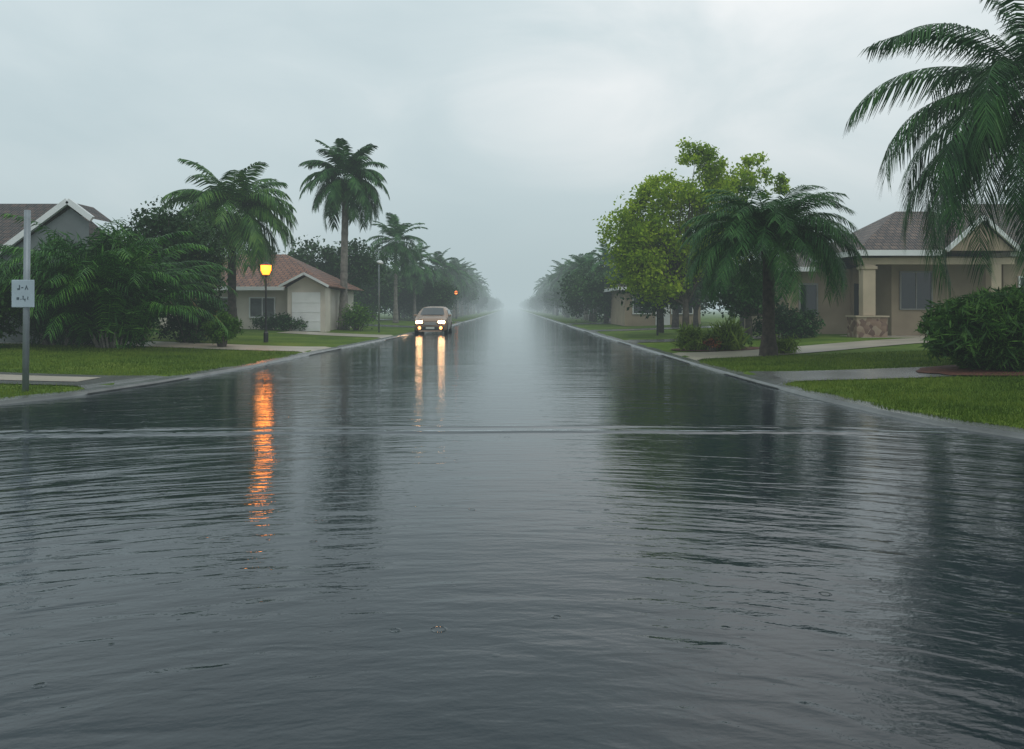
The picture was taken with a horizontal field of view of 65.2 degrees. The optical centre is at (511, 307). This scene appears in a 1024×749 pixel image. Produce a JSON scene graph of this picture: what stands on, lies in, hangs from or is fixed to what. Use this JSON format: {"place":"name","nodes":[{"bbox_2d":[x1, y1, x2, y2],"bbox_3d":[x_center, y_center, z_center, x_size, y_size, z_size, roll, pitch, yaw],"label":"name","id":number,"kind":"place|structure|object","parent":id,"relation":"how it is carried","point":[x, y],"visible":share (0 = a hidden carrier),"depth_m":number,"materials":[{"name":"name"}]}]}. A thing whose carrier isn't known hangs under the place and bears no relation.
{"place":"outdoors","nodes":[
{"label":"outdoors","id":0,"kind":"place"},
{"bbox_2d":[0,374,99,381],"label":"pavement","id":1,"kind":"structure","parent":0,"point":[38,378],"depth_m":15.37,"materials":[{"name":"concrete"}]},
{"bbox_2d":[0,372,184,392],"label":"path","id":2,"kind":"structure","parent":0,"point":[104,379],"depth_m":15.41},
{"bbox_2d":[1,341,330,352],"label":"driveway","id":3,"kind":"structure","parent":0,"point":[231,346],"depth_m":26.92,"materials":[{"name":"concrete"}]},
{"bbox_2d":[0,308,504,397],"bbox_3d":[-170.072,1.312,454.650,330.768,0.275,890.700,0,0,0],"label":"lawn","id":4,"kind":"structure","parent":0,"point":[252,337],"depth_m":29.41,"materials":[{"name":"green plant"}]},
{"bbox_2d":[0,283,22,347],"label":"bush","id":5,"kind":"object","parent":4,"relation":"on","point":[5,307],"visible":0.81,"depth_m":23.02,"materials":[{"name":"green plant"}]},
{"bbox_2d":[12,210,34,391],"bbox_3d":[-8.150,-0.055,13.385,0.380,3.151,0.130,0,0,0],"label":"street sign","id":6,"kind":"object","parent":4,"relation":"on","point":[23,293],"visible":0.94,"depth_m":13.35,"materials":[{"name":"metal"}]},
{"bbox_2d":[0,198,141,342],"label":"house","id":7,"kind":"structure","parent":4,"relation":"on","point":[65,215],"depth_m":26.19,"materials":[{"name":"grey paint"}]},
{"bbox_2d":[0,219,196,345],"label":"palm shrub","id":8,"kind":"object","parent":4,"relation":"on","point":[39,327],"visible":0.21,"depth_m":24.30,"materials":[{"name":"green plant"}]},
{"bbox_2d":[0,213,237,348],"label":"palm shrub","id":9,"kind":"object","parent":4,"relation":"on","point":[98,309],"visible":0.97,"depth_m":23.83,"materials":[{"name":"green plant"}]},
{"bbox_2d":[111,191,237,338],"bbox_3d":[-13.021,-1.572,30.936,4.952,5.763,4.500,0,0,0],"label":"tree","id":10,"kind":"object","parent":4,"relation":"on","point":[158,224],"visible":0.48,"depth_m":30.31,"materials":[{"name":"green plant"}]},
{"bbox_2d":[148,290,228,343],"bbox_3d":[-11.488,0.404,28.562,2.789,2.317,2.574,0,0,0],"label":"bush","id":11,"kind":"object","parent":4,"relation":"on","point":[193,331],"visible":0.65,"depth_m":28.34,"materials":[{"name":"green plant"}]},
{"bbox_2d":[200,309,244,346],"bbox_3d":[-9.676,0.678,26.789,1.281,1.306,1.327,0,0,0],"label":"bush","id":12,"kind":"object","parent":4,"relation":"on","point":[219,336],"visible":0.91,"depth_m":26.65,"materials":[{"name":"green plant"}]},
{"bbox_2d":[159,158,297,332],"bbox_3d":[-13.242,-2.822,38.051,6.061,8.244,6.312,0,0,33],"label":"palm tree","id":13,"kind":"object","parent":4,"relation":"on","point":[247,226],"visible":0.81,"depth_m":37.15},
{"bbox_2d":[160,254,363,331],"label":"house","id":14,"kind":"structure","parent":4,"relation":"on","point":[296,288],"depth_m":43.57,"materials":[{"name":"paint"}]},
{"bbox_2d":[214,297,227,312],"bbox_3d":[-15.900,0.000,43.554,1.340,1.140,0.088,0,0,0],"label":"window","id":15,"kind":"structure","parent":14,"relation":"in","point":[224,298],"depth_m":43.57,"materials":[{"name":"grey glass"}]},
{"bbox_2d":[249,297,275,317],"bbox_3d":[-13.600,0.000,43.554,1.440,1.140,0.088,0,0,0],"label":"window","id":16,"kind":"structure","parent":14,"relation":"in","point":[256,304],"depth_m":43.57,"materials":[{"name":"grey glass"}]},
{"bbox_2d":[292,292,319,330],"bbox_3d":[-10.900,0.225,42.347,1.500,2.050,0.075,0,0,0],"label":"garage door","id":17,"kind":"structure","parent":14,"relation":"in","point":[306,305],"depth_m":42.33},
{"bbox_2d":[260,261,270,341],"bbox_3d":[-9.350,-0.235,30.400,0.425,3.110,0.425,0,0,23],"label":"street lamp","id":18,"kind":"object","parent":4,"relation":"on","point":[265,266],"visible":1,"depth_m":30.35,"materials":[{"name":"metal"}]},
{"bbox_2d":[249,312,307,330],"bbox_3d":[-12.316,0.818,42.206,3.189,1.302,1.719,0,0,0],"label":"bush","id":19,"kind":"object","parent":4,"relation":"on","point":[279,322],"visible":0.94,"depth_m":41.97,"materials":[{"name":"green plant"}]},
{"bbox_2d":[288,235,397,293],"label":"tree","id":20,"kind":"object","parent":4,"relation":"on","point":[365,266],"visible":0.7,"depth_m":56.23,"materials":[{"name":"green plant"}]},
{"bbox_2d":[298,138,389,329],"bbox_3d":[-9.803,-4.260,47.062,5.257,11.122,5.466,0,0,0],"label":"palm tree","id":21,"kind":"object","parent":4,"relation":"on","point":[337,190],"visible":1,"depth_m":46.23,"materials":[{"name":"green plant"}]},
{"bbox_2d":[337,301,377,330],"bbox_3d":[-8.820,0.546,45.955,2.583,1.869,2.322,0,0,0],"label":"bush","id":22,"kind":"object","parent":4,"relation":"on","point":[354,319],"visible":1,"depth_m":45.74,"materials":[{"name":"green plant"}]},
{"bbox_2d":[348,256,401,318],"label":"tree","id":23,"kind":"object","parent":4,"relation":"on","point":[387,309],"visible":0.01,"depth_m":76.78,"materials":[{"name":"green plant"}]},
{"bbox_2d":[349,261,405,320],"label":"tree","id":24,"kind":"object","parent":4,"relation":"on","point":[369,296],"visible":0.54,"depth_m":70.48,"materials":[{"name":"green plant"}]},
{"bbox_2d":[377,260,382,331],"bbox_3d":[-7.350,-0.610,44.500,0.377,4.020,0.382,0,0,-44],"label":"street light","id":25,"kind":"object","parent":4,"relation":"on","point":[379,262],"visible":1,"depth_m":44.46,"materials":[{"name":"metal"}]},
{"bbox_2d":[364,212,427,322],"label":"palm tree","id":26,"kind":"object","parent":4,"relation":"on","point":[396,230],"visible":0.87,"depth_m":65.47,"materials":[{"name":"green plant"}]},
{"bbox_2d":[382,283,423,318],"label":"tree","id":27,"kind":"object","parent":4,"relation":"on","point":[401,314],"visible":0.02,"depth_m":87.63,"materials":[{"name":"green plant"}]},
{"bbox_2d":[385,265,424,319],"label":"tree","id":28,"kind":"object","parent":4,"relation":"on","point":[404,303],"visible":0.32,"depth_m":80.57,"materials":[{"name":"green plant"}]},
{"bbox_2d":[391,243,443,320],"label":"palm tree","id":29,"kind":"object","parent":4,"relation":"on","point":[417,277],"visible":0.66,"depth_m":77.22,"materials":[{"name":"green plant"}]},
{"bbox_2d":[416,273,461,310],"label":"tree","id":30,"kind":"object","parent":4,"relation":"on","point":[447,306],"visible":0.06,"depth_m":85.49,"materials":[{"name":"green plant"}]},
{"bbox_2d":[423,248,459,285],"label":"palm tree","id":31,"kind":"object","parent":4,"relation":"on","point":[442,273],"visible":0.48,"depth_m":87.22,"materials":[{"name":"green plant"}]},
{"bbox_2d":[432,259,466,286],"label":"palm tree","id":32,"kind":"object","parent":4,"relation":"on","point":[455,273],"visible":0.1,"depth_m":100.60,"materials":[{"name":"green plant"}]},
{"bbox_2d":[448,283,461,312],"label":"tree","id":33,"kind":"object","parent":4,"relation":"on","point":[453,305],"visible":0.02,"depth_m":93.53,"materials":[{"name":"green plant"}]},
{"bbox_2d":[443,258,472,317],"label":"palm tree","id":34,"kind":"object","parent":4,"relation":"on","point":[460,281],"visible":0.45,"depth_m":98.46,"materials":[{"name":"green plant"}]},
{"bbox_2d":[451,270,474,316],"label":"palm tree","id":35,"kind":"object","parent":4,"relation":"on","point":[460,299],"visible":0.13,"depth_m":105.63,"materials":[{"name":"green plant"}]},
{"bbox_2d":[451,258,477,316],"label":"palm tree","id":36,"kind":"object","parent":4,"relation":"on","point":[463,264],"visible":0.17,"depth_m":111.61,"materials":[{"name":"green plant"}]},
{"bbox_2d":[459,281,479,308],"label":"tree","id":37,"kind":"object","parent":4,"relation":"on","point":[468,298],"visible":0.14,"depth_m":117.09,"materials":[{"name":"green plant"}]},
{"bbox_2d":[460,264,479,315],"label":"palm tree","id":38,"kind":"object","parent":4,"relation":"on","point":[462,311],"visible":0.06,"depth_m":123.37,"materials":[{"name":"green plant"}]},
{"bbox_2d":[463,278,481,314],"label":"palm tree","id":39,"kind":"object","parent":4,"relation":"on","point":[468,313],"visible":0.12,"depth_m":131.59,"materials":[{"name":"green plant"}]},
{"bbox_2d":[465,269,481,314],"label":"palm tree","id":40,"kind":"object","parent":4,"relation":"on","point":[470,271],"visible":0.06,"depth_m":139.75,"materials":[{"name":"green plant"}]},
{"bbox_2d":[470,271,484,313],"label":"palm tree","id":41,"kind":"object","parent":4,"relation":"on","point":[482,287],"visible":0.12,"depth_m":152.03,"materials":[{"name":"green plant"}]},
{"bbox_2d":[472,294,488,312],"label":"tree","id":42,"kind":"object","parent":4,"relation":"on","point":[481,302],"visible":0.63,"depth_m":173.82,"materials":[{"name":"green plant"}]},
{"bbox_2d":[473,274,488,313],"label":"palm tree","id":43,"kind":"object","parent":4,"relation":"on","point":[479,293],"visible":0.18,"depth_m":159.78,"materials":[{"name":"green plant"}]},
{"bbox_2d":[479,278,488,295],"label":"palm tree","id":44,"kind":"object","parent":4,"relation":"on","point":[486,288],"visible":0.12,"depth_m":184.18,"materials":[{"name":"green plant"}]},
{"bbox_2d":[277,331,391,337],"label":"driveway","id":45,"kind":"structure","parent":0,"point":[337,334],"depth_m":39.66,"materials":[{"name":"concrete"}]},
{"bbox_2d":[362,324,414,326],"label":"path","id":46,"kind":"structure","parent":0,"point":[389,325],"depth_m":57.00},
{"bbox_2d":[377,319,459,322],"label":"path","id":47,"kind":"structure","parent":0,"point":[411,320],"depth_m":77.85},
{"bbox_2d":[406,277,457,310],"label":"tree","id":48,"kind":"object","parent":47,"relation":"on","point":[437,294],"visible":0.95,"depth_m":79.03,"materials":[{"name":"green plant"}]},
{"bbox_2d":[0,309,1023,748],"bbox_3d":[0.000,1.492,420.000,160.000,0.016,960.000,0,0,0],"label":"water","id":49,"kind":"structure","parent":0,"point":[590,541],"depth_m":4.72,"materials":[{"name":"liquid"}]},
{"bbox_2d":[0,309,505,404],"bbox_3d":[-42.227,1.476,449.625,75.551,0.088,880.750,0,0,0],"label":"kerb","id":50,"kind":"structure","parent":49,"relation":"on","point":[26,398],"depth_m":16.41,"materials":[{"name":"concrete"}]},
{"bbox_2d":[414,306,451,333],"bbox_3d":[-4.600,0.745,47.157,2.180,1.610,4.485,0,0,0],"label":"car","id":51,"kind":"object","parent":49,"relation":"on","point":[433,319],"visible":0.99,"depth_m":45.51,"materials":[{"name":"grey paint"}]},
{"bbox_2d":[6,425,967,434],"bbox_3d":[-1.984,1.484,9.604,15.088,0.006,0.925,0,0,-3],"label":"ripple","id":52,"kind":"object","parent":49,"relation":"on","point":[438,430],"visible":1,"depth_m":9.63},
{"bbox_2d":[518,309,1023,438],"bbox_3d":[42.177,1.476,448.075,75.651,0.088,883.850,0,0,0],"label":"kerb","id":53,"kind":"structure","parent":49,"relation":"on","point":[1003,430],"depth_m":12.29,"materials":[{"name":"concrete"}]},
{"bbox_2d":[0,0,1023,307],"label":"sky","id":54,"kind":"structure","parent":0,"point":[503,128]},
{"bbox_2d":[568,322,610,324],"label":"path","id":55,"kind":"structure","parent":0,"point":[587,323],"depth_m":68.20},
{"bbox_2d":[590,326,719,331],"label":"path","id":56,"kind":"structure","parent":0,"point":[645,329],"depth_m":48.31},
{"bbox_2d":[621,335,779,343],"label":"path","id":57,"kind":"structure","parent":0,"point":[661,340],"depth_m":33.25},
{"bbox_2d":[519,308,1023,427],"bbox_3d":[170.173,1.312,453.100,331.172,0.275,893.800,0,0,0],"label":"lawn","id":58,"kind":"structure","parent":0,"point":[707,319],"depth_m":25.56,"materials":[{"name":"green plant"}]},
{"bbox_2d":[0,343,1023,428],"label":"grass","id":59,"kind":"structure","parent":58,"relation":"on","point":[920,357],"depth_m":17.40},
{"bbox_2d":[529,296,541,311],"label":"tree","id":60,"kind":"object","parent":58,"relation":"on","point":[531,304],"visible":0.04,"depth_m":214.97,"materials":[{"name":"green plant"}]},
{"bbox_2d":[532,295,542,308],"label":"tree","id":61,"kind":"object","parent":58,"relation":"on","point":[537,305],"visible":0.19,"depth_m":192.12,"materials":[{"name":"green plant"}]},
{"bbox_2d":[533,279,544,312],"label":"palm tree","id":62,"kind":"object","parent":58,"relation":"on","point":[538,293],"visible":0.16,"depth_m":189.77,"materials":[{"name":"green plant"}]},
{"bbox_2d":[533,277,546,312],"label":"palm tree","id":63,"kind":"object","parent":58,"relation":"on","point":[539,290],"visible":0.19,"depth_m":178.63,"materials":[{"name":"green plant"}]},
{"bbox_2d":[535,293,547,313],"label":"tree","id":64,"kind":"object","parent":58,"relation":"on","point":[539,301],"visible":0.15,"depth_m":168.04,"materials":[{"name":"green plant"}]},
{"bbox_2d":[536,274,550,313],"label":"palm tree","id":65,"kind":"object","parent":58,"relation":"on","point":[541,289],"visible":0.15,"depth_m":164.46,"materials":[{"name":"green plant"}]},
{"bbox_2d":[541,270,555,314],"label":"palm tree","id":66,"kind":"object","parent":58,"relation":"on","point":[546,285],"visible":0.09,"depth_m":139.48,"materials":[{"name":"green plant"}]},
{"bbox_2d":[538,291,560,314],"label":"tree","id":67,"kind":"object","parent":58,"relation":"on","point":[548,307],"visible":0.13,"depth_m":143.51,"materials":[{"name":"green plant"}]},
{"bbox_2d":[542,289,561,315],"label":"tree","id":68,"kind":"object","parent":58,"relation":"on","point":[546,295],"visible":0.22,"depth_m":122.67,"materials":[{"name":"green plant"}]},
{"bbox_2d":[547,259,570,316],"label":"palm tree","id":69,"kind":"object","parent":58,"relation":"on","point":[549,277],"visible":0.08,"depth_m":109.87,"materials":[{"name":"green plant"}]},
{"bbox_2d":[549,261,570,316],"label":"palm tree","id":70,"kind":"object","parent":58,"relation":"on","point":[559,269],"visible":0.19,"depth_m":105.26,"materials":[{"name":"green plant"}]},
{"bbox_2d":[547,285,582,317],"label":"tree","id":71,"kind":"object","parent":58,"relation":"on","point":[555,298],"visible":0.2,"depth_m":102.38,"materials":[{"name":"green plant"}]},
{"bbox_2d":[557,253,582,318],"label":"palm tree","id":72,"kind":"object","parent":58,"relation":"on","point":[572,265],"visible":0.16,"depth_m":92.54,"materials":[{"name":"green plant"}]},
{"bbox_2d":[561,292,593,318],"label":"tree","id":73,"kind":"object","parent":58,"relation":"on","point":[571,309],"visible":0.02,"depth_m":96.49,"materials":[{"name":"green plant"}]},
{"bbox_2d":[561,270,600,321],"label":"tree","id":74,"kind":"object","parent":58,"relation":"on","point":[572,296],"visible":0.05,"depth_m":70.99,"materials":[{"name":"green plant"}]},
{"bbox_2d":[557,257,605,320],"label":"tree","id":75,"kind":"object","parent":58,"relation":"on","point":[576,307],"visible":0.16,"depth_m":74.91,"materials":[{"name":"green plant"}]},
{"bbox_2d":[563,255,599,319],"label":"palm tree","id":76,"kind":"object","parent":58,"relation":"on","point":[575,266],"visible":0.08,"depth_m":82.97,"materials":[{"name":"green plant"}]},
{"bbox_2d":[566,254,597,319],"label":"palm tree","id":77,"kind":"object","parent":58,"relation":"on","point":[579,262],"visible":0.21,"depth_m":79.86,"materials":[{"name":"green plant"}]},
{"bbox_2d":[564,250,601,318],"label":"palm tree","id":78,"kind":"object","parent":58,"relation":"on","point":[576,256],"visible":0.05,"depth_m":88.63,"materials":[{"name":"green plant"}]},
{"bbox_2d":[575,269,616,322],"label":"tree","id":79,"kind":"object","parent":58,"relation":"on","point":[594,288],"visible":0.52,"depth_m":64.03,"materials":[{"name":"green plant"}]},
{"bbox_2d":[579,240,618,321],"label":"palm tree","id":80,"kind":"object","parent":58,"relation":"on","point":[601,267],"visible":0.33,"depth_m":69.71,"materials":[{"name":"green plant"}]},
{"bbox_2d":[607,259,630,297],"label":"tree","id":81,"kind":"object","parent":58,"relation":"on","point":[614,279],"visible":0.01,"depth_m":57.37,"materials":[{"name":"green plant"}]},
{"bbox_2d":[604,284,700,325],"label":"house","id":82,"kind":"structure","parent":58,"relation":"on","point":[622,315],"depth_m":56.00,"materials":[{"name":"beige paint"}]},
{"bbox_2d":[632,296,651,313],"bbox_3d":[9.100,-0.150,55.954,1.340,1.240,0.088,0,0,0],"label":"window","id":83,"kind":"structure","parent":82,"relation":"in","point":[638,308],"depth_m":55.97,"materials":[{"name":"grey glass"}]},
{"bbox_2d":[656,304,669,324],"bbox_3d":[10.550,0.250,55.973,1.000,2.000,0.046,0,0,0],"label":"door","id":84,"kind":"structure","parent":82,"relation":"in","point":[667,316],"depth_m":55.95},
{"bbox_2d":[671,303,692,313],"bbox_3d":[11.900,-0.150,55.954,1.540,1.240,0.088,0,0,0],"label":"window","id":85,"kind":"structure","parent":82,"relation":"in","point":[691,309],"depth_m":55.97,"materials":[{"name":"grey glass"}]},
{"bbox_2d":[656,299,657,335],"bbox_3d":[7.000,0.100,38.500,0.259,2.500,0.259,0,0,-22],"label":"street light","id":86,"kind":"object","parent":58,"relation":"on","point":[657,321],"visible":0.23,"depth_m":38.46,"materials":[{"name":"black paint"}]},
{"bbox_2d":[612,251,701,332],"bbox_3d":[7.535,-1.097,40.958,4.883,4.815,4.779,0,0,0],"label":"tree","id":87,"kind":"object","parent":58,"relation":"on","point":[661,311],"visible":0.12,"depth_m":40.79,"materials":[{"name":"bright green leaf"},{"name":"bark"}]},
{"bbox_2d":[615,235,706,326],"bbox_3d":[9.930,-1.686,49.977,7.113,5.994,5.617,0,0,-44],"label":"tree","id":88,"kind":"object","parent":58,"relation":"on","point":[675,318],"depth_m":49.83,"materials":[{"name":"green plant"}]},
{"bbox_2d":[593,137,790,329],"bbox_3d":[8.198,-3.186,36.272,9.054,8.986,4.417,0,0,0],"label":"tree","id":89,"kind":"object","parent":58,"relation":"on","point":[642,247],"visible":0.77,"depth_m":35.54,"materials":[{"name":"green plant"}]},
{"bbox_2d":[678,274,722,326],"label":"tree","id":90,"kind":"object","parent":58,"relation":"on","point":[695,314],"visible":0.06,"depth_m":49.84,"materials":[{"name":"green plant"}]},
{"bbox_2d":[701,299,708,315],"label":"tree","id":91,"kind":"object","parent":58,"relation":"on","point":[706,306],"depth_m":61.69,"materials":[{"name":"green plant"}]},
{"bbox_2d":[671,346,758,350],"bbox_3d":[6.700,1.344,26.200,3.000,0.078,2.400,0,0,0],"label":"flower bed","id":92,"kind":"object","parent":58,"relation":"on","point":[719,350],"visible":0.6,"depth_m":25.58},
{"bbox_2d":[664,320,710,350],"bbox_3d":[5.868,1.002,25.960,1.592,1.268,1.504,0,0,-36],"label":"bush","id":93,"kind":"object","parent":92,"relation":"on","point":[690,338],"visible":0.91,"depth_m":25.80,"materials":[{"name":"green plant"}]},
{"bbox_2d":[703,337,721,351],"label":"bush","id":94,"kind":"object","parent":92,"relation":"on","point":[712,347],"visible":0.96,"depth_m":25.08,"materials":[{"name":"red plant"}]},
{"bbox_2d":[701,314,750,351],"bbox_3d":[6.815,0.918,25.554,1.786,1.567,1.538,0,0,0],"label":"bush","id":95,"kind":"object","parent":92,"relation":"on","point":[730,335],"visible":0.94,"depth_m":25.33,"materials":[{"name":"green plant"}]},
{"bbox_2d":[703,331,756,347],"bbox_3d":[6.962,1.071,26.639,2.452,0.736,1.186,0,0,0],"label":"bush","id":96,"kind":"object","parent":92,"relation":"on","point":[748,341],"visible":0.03,"depth_m":26.65,"materials":[{"name":"green plant"}]},
{"bbox_2d":[719,262,754,327],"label":"tree","id":97,"kind":"object","parent":58,"relation":"on","point":[741,319],"depth_m":46.88,"materials":[{"name":"green plant"}]},
{"bbox_2d":[696,260,788,339],"bbox_3d":[9.179,-0.302,31.498,3.706,3.224,3.289,0,0,0],"label":"tree","id":98,"kind":"object","parent":58,"relation":"on","point":[750,309],"visible":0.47,"depth_m":31.16,"materials":[{"name":"green plant"}]},
{"bbox_2d":[676,185,869,356],"bbox_3d":[7.261,-0.938,22.682,5.167,4.776,5.081,0,0,0],"label":"palm tree","id":99,"kind":"object","parent":58,"relation":"on","point":[780,230],"visible":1,"depth_m":21.71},
{"bbox_2d":[775,334,801,354],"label":"bush","id":100,"kind":"object","parent":58,"relation":"on","point":[787,346],"visible":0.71,"depth_m":23.06,"materials":[{"name":"green plant"}]},
{"bbox_2d":[752,298,825,338],"bbox_3d":[10.885,0.548,31.833,3.118,1.855,1.922,0,0,15],"label":"bush","id":101,"kind":"object","parent":58,"relation":"on","point":[795,322],"visible":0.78,"depth_m":31.45,"materials":[{"name":"green plant"}]},
{"bbox_2d":[738,204,1023,337],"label":"house","id":102,"kind":"structure","parent":58,"relation":"on","point":[890,287],"depth_m":33.19,"materials":[{"name":"beige paint"}]},
{"bbox_2d":[799,283,817,315],"bbox_3d":[13.100,-0.350,35.354,0.840,1.440,0.088,0,0,0],"label":"window","id":103,"kind":"structure","parent":102,"relation":"in","point":[811,295],"depth_m":35.37,"materials":[{"name":"grey glass"}]},
{"bbox_2d":[854,284,858,314],"bbox_3d":[15.375,0.033,35.170,0.650,2.165,0.040,0,0,0],"label":"window","id":104,"kind":"structure","parent":102,"relation":"in","point":[856,286],"depth_m":35.15,"materials":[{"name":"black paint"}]},
{"bbox_2d":[899,271,932,309],"bbox_3d":[16.750,-0.700,33.154,1.350,1.600,0.088,0,0,0],"label":"window","id":105,"kind":"structure","parent":102,"relation":"in","point":[914,287],"depth_m":33.17,"materials":[{"name":"grey glass"}]},
{"bbox_2d":[1018,276,1023,289],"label":"window","id":106,"kind":"structure","parent":102,"relation":"in","point":[1018,276],"depth_m":32.35,"materials":[{"name":"grey glass"}]},
{"bbox_2d":[843,0,1023,300],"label":"palm tree","id":107,"kind":"object","parent":58,"relation":"on","point":[992,125],"visible":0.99,"depth_m":17.96,"materials":[{"name":"green plant"}]},
{"bbox_2d":[916,365,1023,374],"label":"mulch bed","id":108,"kind":"object","parent":58,"relation":"on","point":[950,369],"visible":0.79,"depth_m":15.97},
{"bbox_2d":[915,282,1023,371],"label":"bush","id":109,"kind":"object","parent":108,"relation":"on","point":[984,329],"visible":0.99,"depth_m":15.75,"materials":[{"name":"green plant"}]},
{"bbox_2d":[667,337,926,359],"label":"driveway","id":110,"kind":"structure","parent":0,"point":[805,349],"depth_m":24.76,"materials":[{"name":"concrete"}]},
{"bbox_2d":[728,366,969,385],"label":"path","id":111,"kind":"structure","parent":0,"point":[792,376],"depth_m":16.28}
]}

